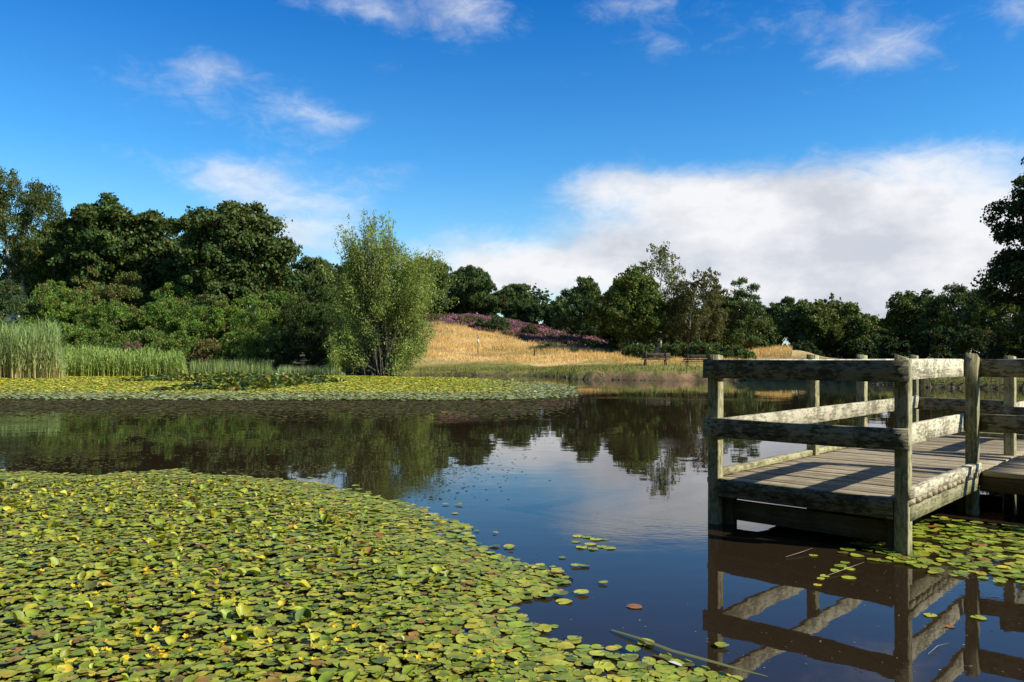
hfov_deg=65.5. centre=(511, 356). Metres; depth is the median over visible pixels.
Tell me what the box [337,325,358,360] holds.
sallow bush
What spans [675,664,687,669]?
lily pad
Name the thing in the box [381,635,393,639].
lily pad
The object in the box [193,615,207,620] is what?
lily pad
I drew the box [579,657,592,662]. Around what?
lily pad
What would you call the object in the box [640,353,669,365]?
park bench
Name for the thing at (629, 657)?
lily pad
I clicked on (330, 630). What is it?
lily pad
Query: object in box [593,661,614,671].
lily pad
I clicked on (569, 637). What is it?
lily pad
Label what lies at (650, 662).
lily pad
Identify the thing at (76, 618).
lily pad
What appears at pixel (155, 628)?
yellow flower
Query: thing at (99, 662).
lily pad
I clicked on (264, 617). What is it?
lily pad
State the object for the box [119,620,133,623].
lily pad
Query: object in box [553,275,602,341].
pine tree
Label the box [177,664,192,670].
lily pad
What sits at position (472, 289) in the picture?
broadleaf tree
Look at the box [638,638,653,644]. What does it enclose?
lily pad
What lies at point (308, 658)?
lily pad
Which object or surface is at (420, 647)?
lily pad
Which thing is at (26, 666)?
lily pad
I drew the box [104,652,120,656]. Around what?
lily pad
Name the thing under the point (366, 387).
lily carpet
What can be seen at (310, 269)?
broadleaf tree
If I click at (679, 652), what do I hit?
reed blade
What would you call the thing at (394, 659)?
lily pad
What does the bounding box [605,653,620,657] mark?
lily pad
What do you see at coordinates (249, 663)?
lily pad
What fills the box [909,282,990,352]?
pine tree
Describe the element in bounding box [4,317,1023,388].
ground
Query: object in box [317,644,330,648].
lily pad
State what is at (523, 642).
lily pad
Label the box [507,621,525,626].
lily pad
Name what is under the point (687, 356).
park bench
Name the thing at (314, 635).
lily pad
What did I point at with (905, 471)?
boardwalk platform
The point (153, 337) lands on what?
gorse bush
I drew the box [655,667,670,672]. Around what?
lily pad
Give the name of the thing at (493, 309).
hill bush
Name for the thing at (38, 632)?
lily pad
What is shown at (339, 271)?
broadleaf tree
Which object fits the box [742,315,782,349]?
oak tree
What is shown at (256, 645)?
lily pad
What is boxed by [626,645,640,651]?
lily pad
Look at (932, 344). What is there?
scrub bush
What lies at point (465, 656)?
lily pad
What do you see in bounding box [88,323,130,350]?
gorse bush
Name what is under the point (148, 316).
gorse bush
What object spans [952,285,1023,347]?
oak tree
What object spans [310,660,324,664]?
lily pad
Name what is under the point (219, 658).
lily pad
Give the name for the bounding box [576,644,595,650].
lily pad
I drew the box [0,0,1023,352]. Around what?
sky
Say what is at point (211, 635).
lily pad
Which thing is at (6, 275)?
oak tree
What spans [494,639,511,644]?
lily pad
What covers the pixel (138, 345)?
purple loosestrife
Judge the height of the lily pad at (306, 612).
0.085 m
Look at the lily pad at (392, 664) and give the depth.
3.92 m
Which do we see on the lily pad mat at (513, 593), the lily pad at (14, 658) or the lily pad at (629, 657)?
the lily pad at (14, 658)
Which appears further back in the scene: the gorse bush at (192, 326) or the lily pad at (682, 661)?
the gorse bush at (192, 326)
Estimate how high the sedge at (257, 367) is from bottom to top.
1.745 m
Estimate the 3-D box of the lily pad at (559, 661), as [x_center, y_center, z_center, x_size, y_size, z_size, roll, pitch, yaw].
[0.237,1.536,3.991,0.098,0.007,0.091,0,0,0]
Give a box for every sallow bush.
[0,278,46,330]
[270,296,322,347]
[273,318,323,363]
[293,285,345,332]
[304,306,350,359]
[304,327,344,366]
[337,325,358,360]
[394,321,427,357]
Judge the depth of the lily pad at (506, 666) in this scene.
3.94 m
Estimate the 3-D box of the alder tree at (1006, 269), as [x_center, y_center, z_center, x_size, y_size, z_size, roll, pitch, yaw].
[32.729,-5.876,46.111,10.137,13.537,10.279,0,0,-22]
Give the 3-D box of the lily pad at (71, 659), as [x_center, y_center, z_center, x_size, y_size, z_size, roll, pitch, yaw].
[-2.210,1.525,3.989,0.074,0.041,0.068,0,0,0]
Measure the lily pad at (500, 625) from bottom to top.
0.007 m
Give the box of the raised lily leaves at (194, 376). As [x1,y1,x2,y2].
[115,371,268,380]
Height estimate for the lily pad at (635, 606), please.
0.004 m
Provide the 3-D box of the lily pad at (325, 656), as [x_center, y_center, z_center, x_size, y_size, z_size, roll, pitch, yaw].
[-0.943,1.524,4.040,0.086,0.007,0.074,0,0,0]
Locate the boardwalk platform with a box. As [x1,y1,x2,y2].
[703,353,1023,554]
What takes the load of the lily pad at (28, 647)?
on the rotting leaves
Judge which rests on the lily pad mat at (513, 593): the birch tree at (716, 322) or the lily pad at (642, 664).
the lily pad at (642, 664)
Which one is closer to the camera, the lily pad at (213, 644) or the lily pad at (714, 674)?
the lily pad at (714, 674)
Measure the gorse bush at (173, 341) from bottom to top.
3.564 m
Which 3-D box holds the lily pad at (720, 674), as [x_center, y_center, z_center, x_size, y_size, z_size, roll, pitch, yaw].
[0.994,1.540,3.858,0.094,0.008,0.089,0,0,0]
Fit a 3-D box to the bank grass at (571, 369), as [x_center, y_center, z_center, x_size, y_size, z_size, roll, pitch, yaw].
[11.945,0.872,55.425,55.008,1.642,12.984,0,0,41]
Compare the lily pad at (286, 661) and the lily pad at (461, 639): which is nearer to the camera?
the lily pad at (286, 661)
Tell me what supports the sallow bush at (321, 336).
on the ground at (642, 374)
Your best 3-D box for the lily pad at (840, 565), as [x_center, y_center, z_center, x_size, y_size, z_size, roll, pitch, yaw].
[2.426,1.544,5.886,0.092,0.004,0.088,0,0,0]
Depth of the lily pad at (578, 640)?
4.30 m
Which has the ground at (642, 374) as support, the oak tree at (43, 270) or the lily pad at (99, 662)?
the oak tree at (43, 270)
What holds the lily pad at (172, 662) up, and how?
on the lily pad mat at (513, 593)
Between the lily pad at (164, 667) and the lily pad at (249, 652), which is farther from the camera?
the lily pad at (249, 652)
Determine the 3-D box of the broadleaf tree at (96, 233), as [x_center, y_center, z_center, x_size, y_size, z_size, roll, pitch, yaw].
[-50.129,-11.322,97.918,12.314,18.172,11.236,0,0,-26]
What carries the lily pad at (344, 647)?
on the lily pad mat at (513, 593)
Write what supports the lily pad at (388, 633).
on the rotting leaves
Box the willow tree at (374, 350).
[318,209,460,375]
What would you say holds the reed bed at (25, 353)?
on the water
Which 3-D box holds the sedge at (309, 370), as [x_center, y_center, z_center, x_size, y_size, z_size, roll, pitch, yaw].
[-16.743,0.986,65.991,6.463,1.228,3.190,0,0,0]
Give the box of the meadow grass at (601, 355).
[396,319,792,371]
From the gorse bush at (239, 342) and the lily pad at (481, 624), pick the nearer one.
the lily pad at (481, 624)
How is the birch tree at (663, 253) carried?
on the ground at (642, 374)
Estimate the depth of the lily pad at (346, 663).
3.89 m
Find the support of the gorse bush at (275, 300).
on the ground at (642, 374)
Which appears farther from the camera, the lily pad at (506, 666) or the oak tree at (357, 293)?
the oak tree at (357, 293)
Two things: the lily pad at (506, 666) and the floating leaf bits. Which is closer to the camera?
the lily pad at (506, 666)
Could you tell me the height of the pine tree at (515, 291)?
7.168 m
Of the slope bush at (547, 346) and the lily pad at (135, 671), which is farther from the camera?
the slope bush at (547, 346)
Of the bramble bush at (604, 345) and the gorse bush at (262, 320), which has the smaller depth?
the gorse bush at (262, 320)
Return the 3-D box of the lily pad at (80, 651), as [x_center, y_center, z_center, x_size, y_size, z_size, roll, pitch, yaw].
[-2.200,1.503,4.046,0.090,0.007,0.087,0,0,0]
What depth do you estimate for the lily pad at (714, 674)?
3.84 m
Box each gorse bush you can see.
[14,322,44,333]
[19,282,76,349]
[35,279,89,329]
[51,292,112,347]
[58,322,104,347]
[67,266,116,327]
[85,298,146,347]
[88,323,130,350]
[103,270,153,338]
[118,289,180,348]
[122,326,167,353]
[147,281,194,330]
[156,329,206,364]
[161,301,224,348]
[186,338,230,366]
[189,281,229,341]
[200,299,253,354]
[211,326,264,364]
[229,293,272,336]
[236,300,292,350]
[249,323,296,366]
[258,290,306,341]
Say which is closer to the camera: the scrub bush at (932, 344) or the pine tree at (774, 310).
the scrub bush at (932, 344)
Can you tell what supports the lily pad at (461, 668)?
on the lily pad mat at (513, 593)
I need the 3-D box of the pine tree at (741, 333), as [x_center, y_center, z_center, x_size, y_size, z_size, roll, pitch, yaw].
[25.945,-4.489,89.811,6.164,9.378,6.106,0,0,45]
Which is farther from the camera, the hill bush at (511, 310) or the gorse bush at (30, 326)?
the hill bush at (511, 310)
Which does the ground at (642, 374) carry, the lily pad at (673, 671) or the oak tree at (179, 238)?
the oak tree at (179, 238)
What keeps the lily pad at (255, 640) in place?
on the lily pad
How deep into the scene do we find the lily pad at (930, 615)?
4.76 m
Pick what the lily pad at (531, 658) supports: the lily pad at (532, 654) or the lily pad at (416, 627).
the lily pad at (532, 654)
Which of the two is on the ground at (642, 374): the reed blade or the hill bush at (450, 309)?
the hill bush at (450, 309)
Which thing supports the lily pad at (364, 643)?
on the lily pad mat at (513, 593)
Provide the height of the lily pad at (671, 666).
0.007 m
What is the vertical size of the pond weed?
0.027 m
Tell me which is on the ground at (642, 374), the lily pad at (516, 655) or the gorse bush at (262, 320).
the gorse bush at (262, 320)
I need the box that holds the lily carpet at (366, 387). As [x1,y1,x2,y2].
[0,374,581,400]
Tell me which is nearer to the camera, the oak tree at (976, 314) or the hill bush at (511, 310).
the oak tree at (976, 314)
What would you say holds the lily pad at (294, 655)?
on the rotting leaves
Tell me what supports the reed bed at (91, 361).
on the water
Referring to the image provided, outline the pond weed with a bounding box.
[0,397,582,474]
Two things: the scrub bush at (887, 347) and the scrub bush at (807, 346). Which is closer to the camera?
the scrub bush at (887, 347)
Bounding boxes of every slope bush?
[473,317,485,327]
[483,315,510,330]
[520,324,538,334]
[544,343,550,349]
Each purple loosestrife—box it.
[116,341,133,353]
[129,341,143,352]
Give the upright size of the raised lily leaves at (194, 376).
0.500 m
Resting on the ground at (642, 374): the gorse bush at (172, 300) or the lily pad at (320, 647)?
the gorse bush at (172, 300)
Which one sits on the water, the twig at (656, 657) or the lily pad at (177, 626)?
the twig at (656, 657)
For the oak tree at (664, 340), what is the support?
on the ground at (642, 374)
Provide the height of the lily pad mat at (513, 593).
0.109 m
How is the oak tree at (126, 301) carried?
on the ground at (642, 374)
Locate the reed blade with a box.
[611,629,767,676]
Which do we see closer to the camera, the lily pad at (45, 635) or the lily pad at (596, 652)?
the lily pad at (596, 652)
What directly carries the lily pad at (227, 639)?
on the lily pad mat at (513, 593)
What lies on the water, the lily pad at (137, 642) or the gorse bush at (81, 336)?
the lily pad at (137, 642)
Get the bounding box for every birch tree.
[0,166,69,323]
[627,241,689,352]
[662,267,730,345]
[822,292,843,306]
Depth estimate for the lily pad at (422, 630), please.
4.38 m
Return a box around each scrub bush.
[781,340,823,356]
[838,338,878,358]
[875,336,915,358]
[910,329,961,358]
[954,325,1006,358]
[979,322,1023,358]
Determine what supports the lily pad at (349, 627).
on the water
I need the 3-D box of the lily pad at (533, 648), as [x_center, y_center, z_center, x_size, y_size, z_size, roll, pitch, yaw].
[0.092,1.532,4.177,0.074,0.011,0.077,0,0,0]
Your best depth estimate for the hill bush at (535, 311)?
128.45 m
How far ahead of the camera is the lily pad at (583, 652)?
4.14 m
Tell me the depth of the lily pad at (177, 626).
4.44 m
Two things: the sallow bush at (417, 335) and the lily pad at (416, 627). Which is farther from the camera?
the sallow bush at (417, 335)
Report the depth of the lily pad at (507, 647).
4.20 m
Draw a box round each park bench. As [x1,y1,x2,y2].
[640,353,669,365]
[682,354,707,365]
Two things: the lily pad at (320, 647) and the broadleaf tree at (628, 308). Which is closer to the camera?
the lily pad at (320, 647)
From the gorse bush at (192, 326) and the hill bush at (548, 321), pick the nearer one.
the gorse bush at (192, 326)
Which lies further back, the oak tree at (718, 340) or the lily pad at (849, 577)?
the oak tree at (718, 340)
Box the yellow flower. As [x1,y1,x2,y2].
[152,625,159,633]
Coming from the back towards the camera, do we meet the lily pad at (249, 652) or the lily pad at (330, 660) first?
the lily pad at (249, 652)
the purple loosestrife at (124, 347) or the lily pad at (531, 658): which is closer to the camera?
the lily pad at (531, 658)
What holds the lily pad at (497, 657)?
on the water
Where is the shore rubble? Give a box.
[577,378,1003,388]
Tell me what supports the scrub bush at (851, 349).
on the ground at (642, 374)
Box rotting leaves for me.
[0,474,619,681]
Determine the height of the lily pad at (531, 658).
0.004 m
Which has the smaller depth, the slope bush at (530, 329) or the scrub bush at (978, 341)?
the scrub bush at (978, 341)
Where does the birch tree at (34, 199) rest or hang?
on the ground at (642, 374)
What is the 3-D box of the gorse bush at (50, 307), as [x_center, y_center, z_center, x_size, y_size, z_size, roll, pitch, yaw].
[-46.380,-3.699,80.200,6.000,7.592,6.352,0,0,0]
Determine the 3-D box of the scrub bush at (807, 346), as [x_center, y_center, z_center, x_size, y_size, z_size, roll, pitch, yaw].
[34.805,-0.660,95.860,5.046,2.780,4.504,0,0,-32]
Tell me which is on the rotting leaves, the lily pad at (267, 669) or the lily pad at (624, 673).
the lily pad at (267, 669)
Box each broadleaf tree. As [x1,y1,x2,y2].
[46,192,154,304]
[114,208,180,303]
[288,255,339,309]
[329,259,350,288]
[389,256,451,318]
[447,265,498,313]
[585,265,675,348]
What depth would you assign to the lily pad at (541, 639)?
4.32 m
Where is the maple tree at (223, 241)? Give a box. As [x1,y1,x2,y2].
[152,200,303,307]
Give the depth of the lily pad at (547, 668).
3.94 m
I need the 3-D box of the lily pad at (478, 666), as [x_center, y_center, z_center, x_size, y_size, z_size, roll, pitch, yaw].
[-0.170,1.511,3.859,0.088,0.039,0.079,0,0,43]
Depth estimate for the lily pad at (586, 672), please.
3.89 m
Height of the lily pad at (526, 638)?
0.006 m
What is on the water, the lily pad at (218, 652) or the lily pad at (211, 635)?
the lily pad at (218, 652)
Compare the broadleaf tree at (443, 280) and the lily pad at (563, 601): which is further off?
the broadleaf tree at (443, 280)
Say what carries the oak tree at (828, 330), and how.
on the ground at (642, 374)
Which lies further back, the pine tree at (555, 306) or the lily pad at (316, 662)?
the pine tree at (555, 306)
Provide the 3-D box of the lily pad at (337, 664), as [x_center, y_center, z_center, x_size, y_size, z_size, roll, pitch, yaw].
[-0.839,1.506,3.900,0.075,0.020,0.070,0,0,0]
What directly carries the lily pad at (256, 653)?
on the lily pad mat at (513, 593)
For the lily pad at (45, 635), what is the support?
on the lily pad mat at (513, 593)
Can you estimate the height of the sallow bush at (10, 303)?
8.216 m
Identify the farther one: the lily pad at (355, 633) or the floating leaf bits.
the floating leaf bits
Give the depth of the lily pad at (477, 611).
4.80 m
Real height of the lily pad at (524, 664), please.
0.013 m
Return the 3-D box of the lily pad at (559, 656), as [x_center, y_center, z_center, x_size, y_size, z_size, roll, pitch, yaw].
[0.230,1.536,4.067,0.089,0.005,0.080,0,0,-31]
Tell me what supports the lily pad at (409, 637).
on the lily pad mat at (513, 593)
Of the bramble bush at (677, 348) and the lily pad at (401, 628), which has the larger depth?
the bramble bush at (677, 348)
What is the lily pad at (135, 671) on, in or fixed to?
on the lily pad mat at (513, 593)
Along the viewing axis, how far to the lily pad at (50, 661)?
3.92 m
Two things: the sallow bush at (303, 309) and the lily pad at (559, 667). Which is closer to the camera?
the lily pad at (559, 667)
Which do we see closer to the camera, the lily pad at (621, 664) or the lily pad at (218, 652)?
the lily pad at (621, 664)
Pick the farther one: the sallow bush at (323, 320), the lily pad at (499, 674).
the sallow bush at (323, 320)
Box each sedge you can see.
[189,357,275,373]
[276,364,345,374]
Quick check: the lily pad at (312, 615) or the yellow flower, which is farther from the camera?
the lily pad at (312, 615)
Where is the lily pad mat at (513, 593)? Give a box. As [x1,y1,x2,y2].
[0,468,1023,681]
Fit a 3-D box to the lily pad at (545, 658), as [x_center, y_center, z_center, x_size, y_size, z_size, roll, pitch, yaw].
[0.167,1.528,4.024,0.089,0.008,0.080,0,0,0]
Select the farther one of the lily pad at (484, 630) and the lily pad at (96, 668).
the lily pad at (484, 630)
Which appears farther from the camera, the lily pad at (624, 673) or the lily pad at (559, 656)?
the lily pad at (559, 656)
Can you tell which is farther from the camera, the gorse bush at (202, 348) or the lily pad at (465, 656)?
the gorse bush at (202, 348)
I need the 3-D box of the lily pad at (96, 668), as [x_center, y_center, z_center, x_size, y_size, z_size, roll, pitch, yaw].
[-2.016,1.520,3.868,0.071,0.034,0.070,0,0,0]
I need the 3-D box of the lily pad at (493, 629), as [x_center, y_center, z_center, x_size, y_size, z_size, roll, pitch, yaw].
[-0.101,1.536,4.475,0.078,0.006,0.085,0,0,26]
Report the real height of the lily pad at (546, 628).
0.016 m
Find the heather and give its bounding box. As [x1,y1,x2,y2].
[425,312,628,351]
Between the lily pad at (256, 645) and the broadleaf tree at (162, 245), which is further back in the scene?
the broadleaf tree at (162, 245)
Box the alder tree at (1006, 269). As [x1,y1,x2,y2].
[970,157,1023,342]
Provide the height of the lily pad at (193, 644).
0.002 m
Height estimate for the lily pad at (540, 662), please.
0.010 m
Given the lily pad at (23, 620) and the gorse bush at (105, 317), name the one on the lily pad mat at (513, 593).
the lily pad at (23, 620)
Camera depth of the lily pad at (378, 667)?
3.86 m
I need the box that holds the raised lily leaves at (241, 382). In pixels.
[152,372,346,390]
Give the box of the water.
[0,375,1023,681]
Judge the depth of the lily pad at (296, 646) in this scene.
4.17 m
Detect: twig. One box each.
[550,571,572,579]
[652,654,678,666]
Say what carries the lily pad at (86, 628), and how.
on the lily pad mat at (513, 593)
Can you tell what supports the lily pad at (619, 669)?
on the water
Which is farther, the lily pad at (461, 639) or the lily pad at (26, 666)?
the lily pad at (461, 639)
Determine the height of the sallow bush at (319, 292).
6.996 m
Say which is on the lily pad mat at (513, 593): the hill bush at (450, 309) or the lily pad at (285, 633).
the lily pad at (285, 633)
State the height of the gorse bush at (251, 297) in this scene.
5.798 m
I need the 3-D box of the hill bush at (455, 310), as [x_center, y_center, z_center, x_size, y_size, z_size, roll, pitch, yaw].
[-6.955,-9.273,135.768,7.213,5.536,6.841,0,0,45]
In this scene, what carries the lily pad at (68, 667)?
on the lily pad mat at (513, 593)
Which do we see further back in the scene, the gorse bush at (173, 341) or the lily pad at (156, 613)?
the gorse bush at (173, 341)
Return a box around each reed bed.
[0,311,67,377]
[62,342,187,375]
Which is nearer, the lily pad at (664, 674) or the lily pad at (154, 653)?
the lily pad at (664, 674)
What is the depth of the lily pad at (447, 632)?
4.42 m
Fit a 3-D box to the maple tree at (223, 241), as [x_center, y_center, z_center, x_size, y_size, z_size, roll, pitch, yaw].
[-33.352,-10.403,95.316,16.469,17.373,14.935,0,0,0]
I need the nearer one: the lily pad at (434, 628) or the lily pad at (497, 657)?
the lily pad at (497, 657)
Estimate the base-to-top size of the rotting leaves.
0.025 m
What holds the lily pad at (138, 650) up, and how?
on the water
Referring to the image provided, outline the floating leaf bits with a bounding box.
[360,440,526,499]
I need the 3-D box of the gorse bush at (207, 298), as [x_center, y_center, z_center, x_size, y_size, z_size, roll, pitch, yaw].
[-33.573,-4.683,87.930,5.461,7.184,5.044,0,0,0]
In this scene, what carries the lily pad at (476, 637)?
on the water
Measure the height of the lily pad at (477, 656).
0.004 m
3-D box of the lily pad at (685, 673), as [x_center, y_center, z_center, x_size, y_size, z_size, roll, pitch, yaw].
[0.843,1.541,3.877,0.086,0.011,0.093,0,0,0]
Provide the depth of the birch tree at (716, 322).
85.19 m
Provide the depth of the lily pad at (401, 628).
4.46 m
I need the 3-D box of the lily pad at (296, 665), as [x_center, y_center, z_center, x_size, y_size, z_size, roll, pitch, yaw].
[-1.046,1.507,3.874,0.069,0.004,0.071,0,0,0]
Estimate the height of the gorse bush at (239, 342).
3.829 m
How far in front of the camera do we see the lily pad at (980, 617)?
4.71 m
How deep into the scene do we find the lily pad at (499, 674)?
3.86 m
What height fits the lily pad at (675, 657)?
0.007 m
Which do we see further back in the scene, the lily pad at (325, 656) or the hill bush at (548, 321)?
the hill bush at (548, 321)
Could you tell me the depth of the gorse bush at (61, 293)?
87.61 m
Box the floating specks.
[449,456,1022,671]
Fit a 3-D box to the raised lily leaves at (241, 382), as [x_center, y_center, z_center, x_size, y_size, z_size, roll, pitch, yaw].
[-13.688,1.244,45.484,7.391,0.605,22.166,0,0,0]
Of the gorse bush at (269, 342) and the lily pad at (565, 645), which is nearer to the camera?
the lily pad at (565, 645)
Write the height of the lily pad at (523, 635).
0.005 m
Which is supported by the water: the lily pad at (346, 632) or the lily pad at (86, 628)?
the lily pad at (346, 632)
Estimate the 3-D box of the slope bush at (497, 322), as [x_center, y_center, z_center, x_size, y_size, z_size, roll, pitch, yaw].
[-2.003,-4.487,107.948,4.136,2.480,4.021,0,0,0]
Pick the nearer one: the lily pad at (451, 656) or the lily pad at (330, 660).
the lily pad at (330, 660)
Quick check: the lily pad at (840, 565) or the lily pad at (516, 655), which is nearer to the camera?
the lily pad at (516, 655)
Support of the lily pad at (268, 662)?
on the lily pad mat at (513, 593)
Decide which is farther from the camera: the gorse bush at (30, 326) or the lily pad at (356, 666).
the gorse bush at (30, 326)
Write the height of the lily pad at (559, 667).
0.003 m
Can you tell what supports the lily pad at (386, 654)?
on the water
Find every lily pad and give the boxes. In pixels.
[6,656,22,660]
[13,616,29,622]
[16,664,31,670]
[24,644,41,649]
[30,657,48,664]
[31,630,49,635]
[38,633,56,637]
[38,644,52,648]
[39,658,59,664]
[56,663,72,672]
[64,657,77,666]
[67,611,83,622]
[69,649,88,654]
[70,616,84,620]
[77,626,93,630]
[91,664,104,671]
[94,627,110,632]
[95,660,109,665]
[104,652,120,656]
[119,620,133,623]
[128,666,141,673]
[129,648,143,651]
[130,618,146,625]
[130,639,143,644]
[132,652,149,660]
[140,655,155,659]
[144,651,160,654]
[146,612,161,616]
[156,664,173,670]
[161,660,176,664]
[172,624,186,628]
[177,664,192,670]
[180,647,191,655]
[186,642,202,647]
[191,663,206,669]
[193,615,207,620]
[193,650,206,655]
[203,633,218,638]
[208,642,223,647]
[209,650,224,654]
[212,657,227,661]
[216,637,231,641]
[235,630,247,641]
[240,642,254,647]
[241,651,250,656]
[246,639,262,642]
[246,661,260,666]
[247,651,262,656]
[253,643,268,648]
[256,613,272,618]
[262,667,275,675]
[263,660,278,664]
[266,627,276,631]
[277,631,292,637]
[278,655,290,665]
[289,653,300,657]
[290,663,303,668]
[291,644,304,649]
[292,652,308,662]
[295,608,311,623]
[301,614,317,618]
[301,656,312,662]
[309,632,320,642]
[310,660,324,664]
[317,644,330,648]
[319,654,331,659]
[324,627,338,632]
[325,658,337,666]
[333,660,343,667]
[336,630,352,634]
[338,650,350,655]
[340,644,355,649]
[340,660,354,667]
[345,625,357,629]
[347,664,362,669]
[352,631,366,637]
[355,641,370,646]
[365,665,382,672]
[366,633,380,636]
[371,656,388,662]
[381,630,394,635]
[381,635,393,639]
[384,652,393,656]
[386,661,401,666]
[387,625,402,630]
[387,656,398,662]
[404,635,418,641]
[410,625,424,629]
[416,645,427,651]
[417,629,430,632]
[422,651,434,656]
[425,626,441,630]
[425,643,440,647]
[431,652,442,657]
[442,630,454,634]
[446,654,456,659]
[449,670,459,675]
[453,667,467,671]
[454,653,469,658]
[456,635,470,643]
[468,647,482,652]
[469,635,482,640]
[469,663,485,671]
[472,609,483,613]
[472,654,486,658]
[474,622,485,626]
[478,628,490,632]
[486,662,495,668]
[489,670,505,676]
[490,627,499,631]
[490,656,504,662]
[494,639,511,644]
[497,623,511,627]
[498,644,512,649]
[498,664,511,668]
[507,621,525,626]
[508,638,521,642]
[508,652,521,658]
[513,629,529,633]
[514,636,530,639]
[515,639,530,646]
[517,632,532,636]
[519,661,536,667]
[523,646,536,650]
[528,655,540,660]
[530,651,545,657]
[530,659,543,666]
[534,625,550,631]
[535,637,549,642]
[536,656,553,661]
[538,666,549,671]
[550,648,563,653]
[551,654,565,659]
[552,664,568,670]
[553,659,568,664]
[556,598,571,603]
[556,641,574,649]
[565,637,580,643]
[567,636,581,639]
[573,649,588,655]
[573,669,589,675]
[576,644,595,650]
[579,653,591,657]
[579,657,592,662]
[582,660,599,665]
[589,650,604,655]
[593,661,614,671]
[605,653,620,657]
[614,665,627,670]
[617,661,635,668]
[617,670,632,675]
[620,655,637,660]
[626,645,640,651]
[627,604,641,607]
[637,662,647,667]
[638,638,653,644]
[642,659,656,664]
[653,670,668,677]
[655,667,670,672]
[659,664,674,668]
[668,667,683,674]
[670,656,680,660]
[673,659,693,665]
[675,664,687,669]
[676,670,693,676]
[693,670,706,675]
[704,671,717,677]
[711,671,727,676]
[834,564,845,566]
[841,576,855,578]
[923,613,936,616]
[970,615,986,619]
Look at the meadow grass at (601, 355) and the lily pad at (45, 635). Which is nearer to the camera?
the lily pad at (45, 635)
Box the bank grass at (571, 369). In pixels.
[394,362,1023,388]
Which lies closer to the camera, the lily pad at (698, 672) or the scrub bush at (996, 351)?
the lily pad at (698, 672)
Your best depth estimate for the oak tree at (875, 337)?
147.04 m
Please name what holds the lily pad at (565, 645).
on the water
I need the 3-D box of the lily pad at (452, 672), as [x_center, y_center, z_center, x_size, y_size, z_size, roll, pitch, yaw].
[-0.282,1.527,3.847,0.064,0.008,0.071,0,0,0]
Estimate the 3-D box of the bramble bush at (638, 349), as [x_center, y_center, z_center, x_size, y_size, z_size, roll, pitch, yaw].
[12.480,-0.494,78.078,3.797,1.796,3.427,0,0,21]
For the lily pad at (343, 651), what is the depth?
4.11 m
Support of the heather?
on the ground at (642, 374)
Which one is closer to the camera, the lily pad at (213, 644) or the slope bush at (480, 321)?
the lily pad at (213, 644)
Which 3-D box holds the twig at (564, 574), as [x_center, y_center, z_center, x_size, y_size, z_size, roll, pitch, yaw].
[0.360,1.540,5.604,0.054,0.024,0.225,0,0,-44]
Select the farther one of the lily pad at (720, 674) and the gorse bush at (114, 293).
the gorse bush at (114, 293)
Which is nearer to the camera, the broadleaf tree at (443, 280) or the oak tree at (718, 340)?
the oak tree at (718, 340)
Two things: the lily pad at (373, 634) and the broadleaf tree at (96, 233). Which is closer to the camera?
the lily pad at (373, 634)
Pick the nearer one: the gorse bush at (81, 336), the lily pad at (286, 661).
the lily pad at (286, 661)
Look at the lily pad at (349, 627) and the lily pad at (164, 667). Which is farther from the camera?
the lily pad at (349, 627)
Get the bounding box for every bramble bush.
[581,339,595,345]
[590,342,620,350]
[620,343,657,357]
[658,340,692,357]
[686,339,731,358]
[717,343,756,359]
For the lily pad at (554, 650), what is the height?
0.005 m
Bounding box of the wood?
[0,262,1023,356]
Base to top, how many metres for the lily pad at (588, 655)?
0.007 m
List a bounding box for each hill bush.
[431,292,461,313]
[452,305,482,313]
[480,294,516,315]
[502,299,536,320]
[522,302,552,325]
[544,309,563,327]
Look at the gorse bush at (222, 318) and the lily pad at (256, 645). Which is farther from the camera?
the gorse bush at (222, 318)
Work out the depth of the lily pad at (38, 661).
3.94 m
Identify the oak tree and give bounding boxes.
[0,238,42,315]
[14,222,89,294]
[105,285,140,326]
[169,234,195,313]
[259,264,308,311]
[333,274,397,314]
[592,290,623,343]
[661,300,708,348]
[700,290,737,346]
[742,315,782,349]
[775,297,881,358]
[856,325,889,346]
[877,288,952,355]
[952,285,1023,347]
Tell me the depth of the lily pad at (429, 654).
4.07 m
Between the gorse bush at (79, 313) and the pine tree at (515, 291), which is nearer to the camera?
the gorse bush at (79, 313)
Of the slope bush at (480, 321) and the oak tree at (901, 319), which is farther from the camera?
the slope bush at (480, 321)
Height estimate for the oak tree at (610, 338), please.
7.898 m
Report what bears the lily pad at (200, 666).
on the lily pad mat at (513, 593)
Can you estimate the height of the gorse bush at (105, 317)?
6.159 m
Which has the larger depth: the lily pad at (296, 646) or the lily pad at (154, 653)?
the lily pad at (296, 646)
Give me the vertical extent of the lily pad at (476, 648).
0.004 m
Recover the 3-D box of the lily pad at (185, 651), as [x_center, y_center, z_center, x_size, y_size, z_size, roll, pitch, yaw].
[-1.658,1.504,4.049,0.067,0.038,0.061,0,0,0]
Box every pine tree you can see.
[493,283,537,314]
[548,296,569,330]
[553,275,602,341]
[710,276,769,349]
[761,296,794,345]
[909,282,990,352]
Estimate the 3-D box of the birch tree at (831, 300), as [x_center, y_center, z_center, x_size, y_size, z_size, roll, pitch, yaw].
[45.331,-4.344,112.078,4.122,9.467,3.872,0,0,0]
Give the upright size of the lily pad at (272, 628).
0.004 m
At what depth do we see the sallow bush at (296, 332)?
72.62 m

